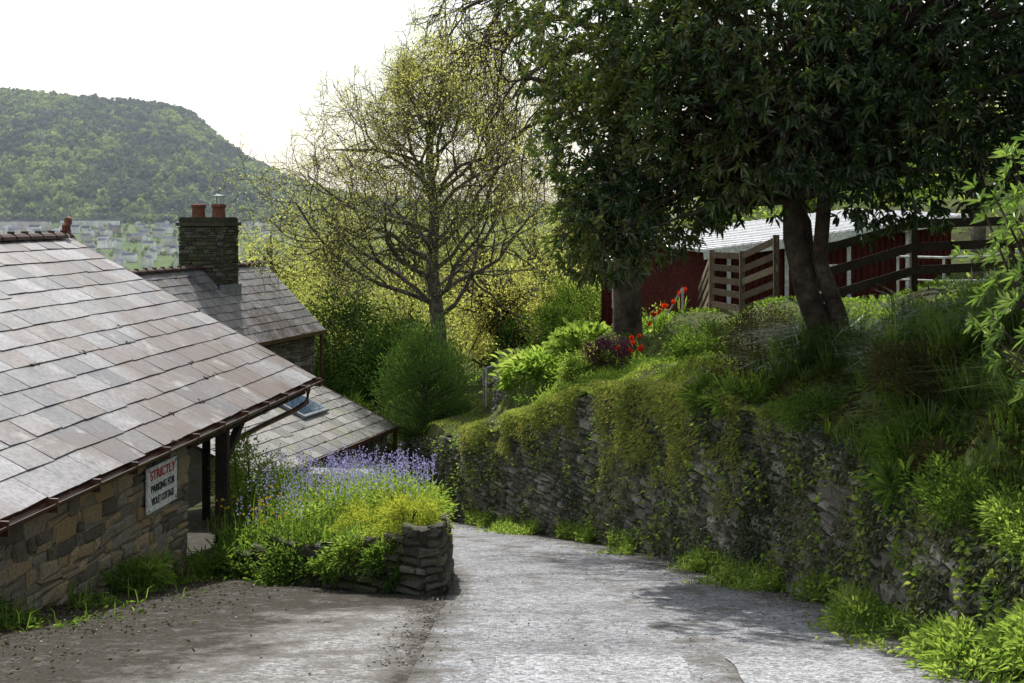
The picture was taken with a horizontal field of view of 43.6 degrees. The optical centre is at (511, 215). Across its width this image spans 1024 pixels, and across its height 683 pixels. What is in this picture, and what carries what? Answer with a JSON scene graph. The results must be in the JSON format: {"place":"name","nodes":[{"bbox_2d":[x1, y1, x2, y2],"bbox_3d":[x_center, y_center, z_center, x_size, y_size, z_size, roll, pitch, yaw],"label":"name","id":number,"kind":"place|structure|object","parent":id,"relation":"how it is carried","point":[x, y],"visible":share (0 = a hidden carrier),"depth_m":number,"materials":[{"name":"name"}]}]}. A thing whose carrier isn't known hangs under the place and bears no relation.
{"place":"outdoors","nodes":[
{"label":"outdoors","id":0,"kind":"place"},
{"bbox_2d":[0,531,446,682],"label":"driveway","id":1,"kind":"structure","parent":0,"point":[339,643],"depth_m":10.94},
{"bbox_2d":[0,574,332,680],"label":"fallen leaves","id":2,"kind":"object","parent":1,"relation":"on","point":[70,610],"visible":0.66,"depth_m":12.40,"materials":[{"name":"brown plant"}]},
{"bbox_2d":[310,467,374,483],"bbox_3d":[-3.200,5.460,24.200,1.234,1.309,0.608,0,0,-7],"label":"garden canopy","id":3,"kind":"object","parent":1,"relation":"on","point":[339,469],"visible":0.14,"depth_m":24.26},
{"bbox_2d":[206,481,457,550],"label":"bed grass","id":4,"kind":"structure","parent":0,"point":[323,532],"depth_m":16.66,"materials":[{"name":"green plant"}]},
{"bbox_2d":[0,94,676,530],"bbox_3d":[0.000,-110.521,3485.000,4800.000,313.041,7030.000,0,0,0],"label":"ground","id":5,"kind":"structure","parent":0,"point":[162,260],"depth_m":1867.93,"materials":[{"name":"green plant"}]},
{"bbox_2d":[0,545,229,631],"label":"wall foot weeds","id":6,"kind":"object","parent":5,"relation":"on","point":[81,599],"depth_m":13.10,"materials":[{"name":"green plant"}]},
{"bbox_2d":[0,217,322,612],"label":"stone garage","id":7,"kind":"structure","parent":5,"relation":"on","point":[116,380],"depth_m":16.66,"materials":[{"name":"stone"}]},
{"bbox_2d":[146,455,176,514],"bbox_3d":[-4.374,3.360,15.999,0.034,0.550,0.920,0,0,7],"label":"parking sign","id":8,"kind":"object","parent":7,"relation":"attached to","point":[161,484],"visible":1,"depth_m":15.95,"materials":[{"name":"white metal"}]},
{"bbox_2d":[0,219,324,268],"bbox_3d":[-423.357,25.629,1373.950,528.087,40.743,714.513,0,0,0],"label":"distant town","id":9,"kind":"object","parent":5,"relation":"on","point":[121,258],"visible":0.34,"depth_m":1504.01},
{"bbox_2d":[91,534,245,596],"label":"fern","id":10,"kind":"object","parent":5,"relation":"on","point":[156,566],"visible":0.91,"depth_m":14.86,"materials":[{"name":"green plant"}]},
{"bbox_2d":[127,195,326,384],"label":"stone cottage","id":11,"kind":"structure","parent":5,"relation":"on","point":[212,276],"depth_m":36.99,"materials":[{"name":"stone"}]},
{"bbox_2d":[52,221,455,296],"bbox_3d":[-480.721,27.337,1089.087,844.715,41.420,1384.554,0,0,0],"label":"distant valley trees","id":12,"kind":"object","parent":5,"relation":"on","point":[125,227],"visible":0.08,"depth_m":1449.03,"materials":[{"name":"green plant"}]},
{"bbox_2d":[0,87,583,223],"bbox_3d":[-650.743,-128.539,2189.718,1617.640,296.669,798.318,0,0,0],"label":"distant hill trees","id":13,"kind":"object","parent":5,"relation":"on","point":[184,125],"visible":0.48,"depth_m":2070.74,"materials":[{"name":"green plant"}]},
{"bbox_2d":[186,385,399,529],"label":"stone outbuilding","id":14,"kind":"structure","parent":5,"relation":"on","point":[325,417],"depth_m":30.34,"materials":[{"name":"stone"}]},
{"bbox_2d":[187,489,418,549],"bbox_3d":[-3.100,4.811,20.950,5.000,2.561,13.900,0,0,0],"label":"garden bed","id":15,"kind":"object","parent":5,"relation":"on","point":[194,513],"visible":0.15,"depth_m":18.35,"materials":[{"name":"soil"}]},
{"bbox_2d":[207,429,338,519],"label":"climbing shrub","id":16,"kind":"object","parent":15,"relation":"on","point":[236,482],"visible":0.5,"depth_m":19.24,"materials":[{"name":"green plant"}]},
{"bbox_2d":[216,472,338,549],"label":"yellow poppies","id":17,"kind":"object","parent":15,"relation":"on","point":[261,510],"visible":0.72,"depth_m":17.18,"materials":[{"name":"green plant"}]},
{"bbox_2d":[204,479,420,584],"bbox_3d":[-2.659,4.271,17.215,3.506,1.441,3.169,0,0,41],"label":"herb clump","id":18,"kind":"object","parent":15,"relation":"on","point":[246,530],"visible":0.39,"depth_m":16.10,"materials":[{"name":"green plant"}]},
{"bbox_2d":[236,452,405,499],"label":"yard shrub","id":19,"kind":"object","parent":15,"relation":"on","point":[314,478],"visible":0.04,"depth_m":23.20,"materials":[{"name":"green plant"}]},
{"bbox_2d":[217,512,454,595],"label":"rubble stones","id":20,"kind":"object","parent":15,"relation":"on","point":[412,585],"visible":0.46,"depth_m":14.49,"materials":[{"name":"grey stone"}]},
{"bbox_2d":[231,443,441,548],"bbox_3d":[-2.301,3.794,17.957,2.799,1.981,5.888,0,0,0],"label":"lavender","id":21,"kind":"object","parent":15,"relation":"on","point":[359,474],"visible":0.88,"depth_m":16.75,"materials":[{"name":"purple plant"}]},
{"bbox_2d":[282,461,459,576],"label":"leafy perennials","id":22,"kind":"object","parent":15,"relation":"on","point":[350,544],"visible":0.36,"depth_m":16.44,"materials":[{"name":"green plant"}]},
{"bbox_2d":[313,480,461,555],"bbox_3d":[-1.445,3.642,15.276,1.268,1.091,2.104,0,0,-37],"label":"euphorbia","id":23,"kind":"object","parent":15,"relation":"on","point":[419,513],"visible":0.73,"depth_m":14.89,"materials":[{"name":"green plant"}]},
{"bbox_2d":[234,523,445,594],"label":"stone retaining wall","id":24,"kind":"structure","parent":5,"relation":"on","point":[422,537],"depth_m":14.31,"materials":[{"name":"grey stone"}]},
{"bbox_2d":[219,528,404,593],"bbox_3d":[-2.383,4.292,15.338,3.238,1.384,1.157,0,0,43],"label":"trailing ivy","id":25,"kind":"object","parent":24,"relation":"attached to","point":[372,556],"visible":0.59,"depth_m":14.95,"materials":[{"name":"green plant"}]},
{"bbox_2d":[237,137,696,412],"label":"woodland","id":26,"kind":"object","parent":5,"relation":"on","point":[292,283],"visible":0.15,"depth_m":55.81,"materials":[{"name":"green plant"}]},
{"bbox_2d":[397,391,1023,672],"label":"rubble stones","id":27,"kind":"object","parent":5,"relation":"on","point":[827,507],"visible":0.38,"depth_m":18.09,"materials":[{"name":"grey stone"}]},
{"bbox_2d":[759,382,1022,542],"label":"bank shrub","id":28,"kind":"object","parent":27,"relation":"on","point":[935,486],"visible":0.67,"depth_m":10.66,"materials":[{"name":"green plant"}]},
{"bbox_2d":[783,336,1023,570],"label":"bank grass","id":29,"kind":"structure","parent":27,"relation":"on","point":[1011,417],"depth_m":10.95,"materials":[{"name":"green plant"}]},
{"bbox_2d":[426,389,1001,544],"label":"stone wall","id":30,"kind":"structure","parent":5,"relation":"on","point":[649,458],"depth_m":22.86,"materials":[{"name":"grey stone"}]},
{"bbox_2d":[454,379,779,519],"bbox_3d":[1.206,4.125,22.057,0.853,3.755,14.692,0,0,-17],"label":"wall moss","id":31,"kind":"object","parent":30,"relation":"attached to","point":[635,453],"depth_m":20.51,"materials":[{"name":"green plant"}]},
{"bbox_2d":[398,389,1023,682],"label":"wall pennywort","id":32,"kind":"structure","parent":30,"relation":"attached to","point":[961,569],"depth_m":14.68,"materials":[{"name":"green plant"}]},
{"bbox_2d":[400,379,1023,681],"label":"wall ivy","id":33,"kind":"object","parent":30,"relation":"attached to","point":[979,552],"depth_m":14.73,"materials":[{"name":"green plant"}]},
{"bbox_2d":[672,370,929,518],"bbox_3d":[3.142,2.444,14.622,1.007,0.876,7.018,0,0,-9],"label":"hart tongue fern","id":34,"kind":"object","parent":30,"relation":"attached to","point":[879,484],"visible":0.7,"depth_m":16.09,"materials":[{"name":"green plant"}]},
{"bbox_2d":[814,581,1023,682],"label":"verge clump","id":35,"kind":"object","parent":5,"relation":"on","point":[857,603],"visible":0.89,"depth_m":9.26,"materials":[{"name":"green plant"}]},
{"bbox_2d":[947,479,1023,569],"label":"bright shrub","id":36,"kind":"object","parent":5,"relation":"on","point":[993,510],"visible":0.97,"depth_m":9.55,"materials":[{"name":"green plant"}]},
{"bbox_2d":[0,0,1022,207],"label":"sky","id":37,"kind":"structure","parent":0,"point":[240,65],"materials":[{"name":"white"}]},
{"bbox_2d":[372,112,1023,551],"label":"hillside bank","id":38,"kind":"structure","parent":0,"point":[436,430],"depth_m":21.74,"materials":[{"name":"green plant"}]},
{"bbox_2d":[344,390,374,409],"bbox_3d":[-4.644,5.727,36.490,1.538,1.606,1.577,0,0,0],"label":"cordyline","id":39,"kind":"object","parent":38,"relation":"on","point":[357,400],"visible":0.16,"depth_m":36.42,"materials":[{"name":"green plant"}]},
{"bbox_2d":[202,0,583,381],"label":"birch tree","id":40,"kind":"object","parent":38,"relation":"on","point":[428,189],"visible":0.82,"depth_m":39.24,"materials":[{"name":"green plant"}]},
{"bbox_2d":[300,257,546,466],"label":"dark evergreen","id":41,"kind":"object","parent":38,"relation":"on","point":[366,355],"visible":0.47,"depth_m":44.77,"materials":[{"name":"green plant"}]},
{"bbox_2d":[359,303,489,462],"bbox_3d":[-2.227,4.893,33.514,3.059,5.213,2.866,0,0,-21],"label":"cypress bush","id":42,"kind":"object","parent":38,"relation":"on","point":[418,358],"visible":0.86,"depth_m":33.23,"materials":[{"name":"green plant"}]},
{"bbox_2d":[482,365,493,405],"bbox_3d":[-0.596,4.465,33.716,0.294,1.264,2.672,0,0,8],"label":"metal handrail","id":43,"kind":"object","parent":38,"relation":"on","point":[485,384],"visible":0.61,"depth_m":32.72,"materials":[{"name":"grey metal"}]},
{"bbox_2d":[494,347,518,405],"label":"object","id":44,"kind":"object","parent":38,"relation":"on","point":[507,352],"visible":0.16,"depth_m":30.18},
{"bbox_2d":[491,351,552,413],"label":"rubble stones","id":45,"kind":"object","parent":44,"relation":"on","point":[495,408],"visible":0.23,"depth_m":29.93,"materials":[{"name":"grey stone"}]},
{"bbox_2d":[381,0,657,335],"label":"drooping birch","id":46,"kind":"object","parent":38,"relation":"on","point":[627,312],"visible":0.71,"depth_m":25.45,"materials":[{"name":"green plant"}]},
{"bbox_2d":[442,253,600,368],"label":"bush","id":47,"kind":"object","parent":38,"relation":"on","point":[503,314],"visible":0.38,"depth_m":43.61,"materials":[{"name":"green plant"}]},
{"bbox_2d":[488,317,611,392],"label":"leaf plant","id":48,"kind":"object","parent":38,"relation":"on","point":[531,364],"visible":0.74,"depth_m":27.21,"materials":[{"name":"green plant"}]},
{"bbox_2d":[520,271,600,348],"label":"garden hedge","id":49,"kind":"object","parent":38,"relation":"on","point":[557,313],"visible":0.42,"depth_m":39.08,"materials":[{"name":"green plant"}]},
{"bbox_2d":[513,300,675,407],"bbox_3d":[2.037,3.048,26.077,3.606,2.552,2.774,0,0,-15],"label":"garden shrub","id":50,"kind":"object","parent":38,"relation":"on","point":[569,361],"visible":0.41,"depth_m":25.09,"materials":[{"name":"green plant"}]},
{"bbox_2d":[601,256,612,327],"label":"red shed","id":51,"kind":"structure","parent":38,"relation":"on","point":[606,306],"depth_m":33.97,"materials":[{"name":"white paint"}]},
{"bbox_2d":[576,331,649,367],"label":"purple heather","id":52,"kind":"object","parent":38,"relation":"on","point":[606,344],"visible":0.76,"depth_m":24.80,"materials":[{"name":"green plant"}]},
{"bbox_2d":[551,353,677,398],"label":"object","id":53,"kind":"object","parent":38,"relation":"on","point":[609,376],"visible":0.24,"depth_m":23.47,"materials":[{"name":"green plant"}]},
{"bbox_2d":[384,349,856,443],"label":"turf","id":54,"kind":"structure","parent":38,"relation":"on","point":[658,376],"depth_m":20.51,"materials":[{"name":"green plant"}]},
{"bbox_2d":[615,287,689,371],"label":"red tulips","id":55,"kind":"object","parent":38,"relation":"on","point":[640,348],"visible":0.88,"depth_m":24.87,"materials":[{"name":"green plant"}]},
{"bbox_2d":[644,287,683,322],"bbox_3d":[3.411,2.526,28.296,0.385,2.043,2.644,0,0,-16],"label":"metal handrail","id":56,"kind":"object","parent":38,"relation":"on","point":[677,297],"visible":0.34,"depth_m":27.15,"materials":[{"name":"grey metal"}]},
{"bbox_2d":[653,316,739,362],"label":"garden shrub","id":57,"kind":"object","parent":38,"relation":"on","point":[683,346],"visible":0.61,"depth_m":20.79,"materials":[{"name":"green plant"}]},
{"bbox_2d":[388,175,1023,468],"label":"undergrowth","id":58,"kind":"object","parent":38,"relation":"on","point":[870,296],"visible":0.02,"depth_m":36.78,"materials":[{"name":"green plant"}]},
{"bbox_2d":[698,235,779,313],"bbox_3d":[4.183,1.817,27.967,0.797,2.944,10.151,0,0,-3],"label":"wooden fence","id":59,"kind":"object","parent":38,"relation":"on","point":[741,269],"visible":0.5,"depth_m":24.15,"materials":[{"name":"brown wood"}]},
{"bbox_2d":[487,0,1023,339],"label":"laurel tree","id":60,"kind":"object","parent":38,"relation":"on","point":[857,95],"visible":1,"depth_m":15.97,"materials":[{"name":"green plant"}]},
{"bbox_2d":[546,91,1023,270],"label":"hillside trees","id":61,"kind":"object","parent":38,"relation":"on","point":[811,204],"visible":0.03,"depth_m":51.34,"materials":[{"name":"green plant"}]},
{"bbox_2d":[562,278,1023,491],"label":"bank undergrowth","id":62,"kind":"object","parent":38,"relation":"on","point":[845,300],"visible":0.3,"depth_m":21.08,"materials":[{"name":"green plant"}]},
{"bbox_2d":[640,208,970,329],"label":"red barn","id":63,"kind":"structure","parent":38,"relation":"on","point":[658,286],"depth_m":29.13,"materials":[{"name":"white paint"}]},
{"bbox_2d":[698,300,973,492],"bbox_3d":[3.848,2.004,16.272,2.214,1.683,10.599,0,0,0],"label":"bramble thicket","id":64,"kind":"object","parent":38,"relation":"on","point":[912,381],"visible":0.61,"depth_m":13.23,"materials":[{"name":"green plant"}]},
{"bbox_2d":[684,243,1023,507],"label":"long grass","id":65,"kind":"structure","parent":38,"relation":"on","point":[800,361],"depth_m":13.42,"materials":[{"name":"green plant"}]},
{"bbox_2d":[690,253,1023,481],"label":"montbretia tufts","id":66,"kind":"object","parent":38,"relation":"on","point":[760,391],"visible":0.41,"depth_m":13.27,"materials":[{"name":"green plant"}]},
{"bbox_2d":[791,259,1022,339],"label":"ivy shrub","id":67,"kind":"object","parent":38,"relation":"on","point":[871,307],"visible":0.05,"depth_m":16.36,"materials":[{"name":"green plant"}]},
{"bbox_2d":[820,214,1023,301],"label":"wooden fence","id":68,"kind":"object","parent":38,"relation":"on","point":[913,248],"visible":0.43,"depth_m":20.35,"materials":[{"name":"brown wood"}]},
{"bbox_2d":[897,250,1023,297],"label":"metal handrail","id":69,"kind":"object","parent":38,"relation":"on","point":[937,257],"visible":0.41,"depth_m":24.68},
{"bbox_2d":[970,1,985,282],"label":"utility pole","id":70,"kind":"object","parent":38,"relation":"on","point":[978,232],"depth_m":24.89,"materials":[{"name":"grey wood"}]},
{"bbox_2d":[948,131,1023,404],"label":"rhododendron bush","id":71,"kind":"object","parent":38,"relation":"on","point":[1006,302],"visible":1,"depth_m":9.48,"materials":[{"name":"green plant"}]},
{"bbox_2d":[407,521,1014,682],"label":"road","id":72,"kind":"structure","parent":0,"point":[603,616],"depth_m":12.31,"materials":[{"name":"grey asphalt"}]},
{"bbox_2d":[0,524,1006,682],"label":"loose gravel","id":73,"kind":"structure","parent":72,"relation":"on","point":[435,620],"depth_m":12.54,"materials":[{"name":"grey gravel"}]},
{"bbox_2d":[486,654,694,682],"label":"road repair patch","id":74,"kind":"object","parent":72,"relation":"on","point":[535,668],"visible":1,"depth_m":9.29,"materials":[{"name":"grey asphalt"}]},
{"bbox_2d":[441,504,1008,674],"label":"verge plants","id":75,"kind":"object","parent":72,"relation":"on","point":[754,579],"visible":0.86,"depth_m":15.40,"materials":[{"name":"green plant"}]},
{"bbox_2d":[725,656,904,682],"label":"road repair patch","id":76,"kind":"object","parent":72,"relation":"on","point":[765,669],"visible":1,"depth_m":9.25,"materials":[{"name":"grey asphalt"}]}
]}

